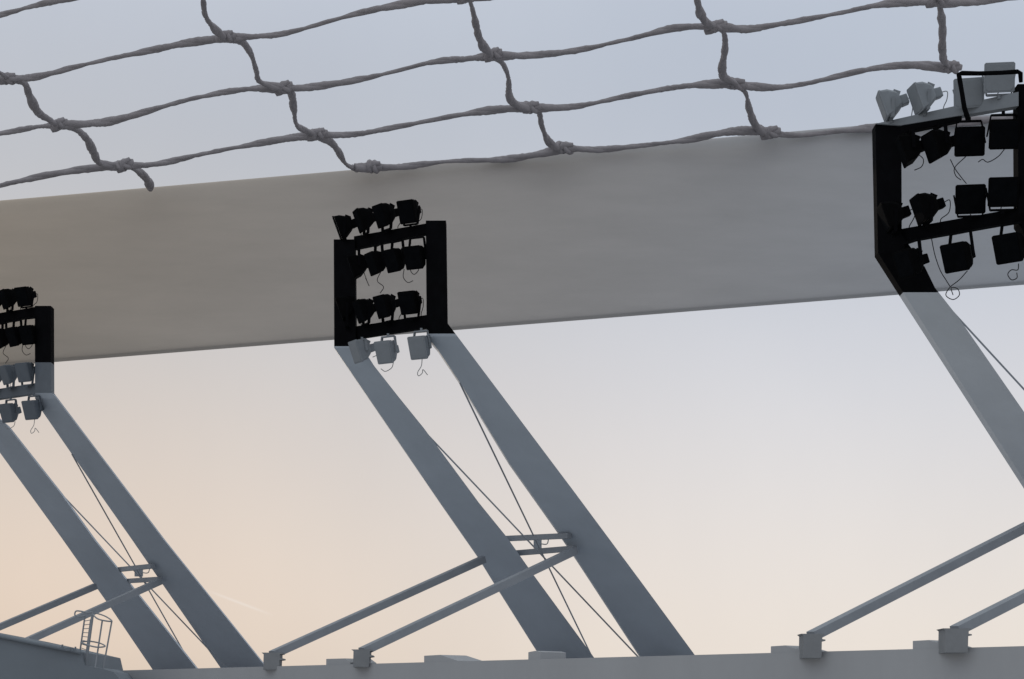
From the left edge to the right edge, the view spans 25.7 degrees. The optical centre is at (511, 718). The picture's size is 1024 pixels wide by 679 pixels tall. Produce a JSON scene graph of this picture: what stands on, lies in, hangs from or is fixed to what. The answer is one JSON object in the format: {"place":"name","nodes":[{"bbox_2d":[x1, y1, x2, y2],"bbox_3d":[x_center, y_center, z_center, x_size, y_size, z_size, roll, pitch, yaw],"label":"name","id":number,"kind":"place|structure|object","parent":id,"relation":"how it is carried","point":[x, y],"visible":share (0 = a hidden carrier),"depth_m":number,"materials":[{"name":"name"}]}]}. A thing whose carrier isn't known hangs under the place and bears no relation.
{"place":"outdoors","nodes":[
{"label":"outdoors","id":0,"kind":"place"},
{"bbox_2d":[0,0,1023,669],"label":"sky","id":1,"kind":"structure","parent":0,"point":[766,474],"materials":[{"name":"blue"}]},
{"label":"ground","id":2,"kind":"structure","parent":0,"visible":0},
{"bbox_2d":[0,112,1023,365],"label":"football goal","id":3,"kind":"object","parent":2,"relation":"on","point":[722,222],"visible":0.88,"depth_m":75.00,"materials":[{"name":"grey paint"}]},
{"bbox_2d":[0,0,1012,191],"bbox_3d":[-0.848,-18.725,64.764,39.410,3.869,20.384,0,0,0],"label":"goal net","id":4,"kind":"object","parent":3,"relation":"attached to","point":[500,57],"visible":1,"depth_m":67.98,"materials":[{"name":"white fabric"}]},
{"bbox_2d":[119,640,1023,678],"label":"grandstand","id":5,"kind":"object","parent":2,"relation":"on","point":[923,659],"visible":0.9,"depth_m":48.60},
{"bbox_2d":[0,633,132,678],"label":"sloping roof","id":6,"kind":"structure","parent":5,"relation":"on","point":[23,658],"depth_m":59.50,"materials":[{"name":"grey painted metal"}]},
{"bbox_2d":[74,610,112,668],"bbox_3d":[-11.117,-2.071,59.855,1.149,1.619,0.740,0,0,45],"label":"caged ladder","id":7,"kind":"object","parent":6,"relation":"on","point":[88,641],"visible":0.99,"depth_m":59.77,"materials":[{"name":"grey metal"}]},
{"bbox_2d":[0,286,262,669],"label":"floodlight mast","id":8,"kind":"object","parent":5,"relation":"on","point":[223,642],"visible":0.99,"depth_m":72.92,"materials":[{"name":"grey paint"},{"name":"black steel"},{"name":"dark glass"}]},
{"bbox_2d":[263,199,693,669],"bbox_3d":[-0.506,-7.223,61.062,5.831,12.401,13.314,0,0,40],"label":"floodlight mast","id":9,"kind":"object","parent":5,"relation":"on","point":[647,627],"visible":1,"depth_m":60.14,"materials":[{"name":"black metal"}]},
{"bbox_2d":[798,62,1023,658],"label":"floodlight mast","id":10,"kind":"object","parent":5,"relation":"on","point":[897,144],"visible":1,"depth_m":47.32,"materials":[{"name":"black metal"}]}
]}

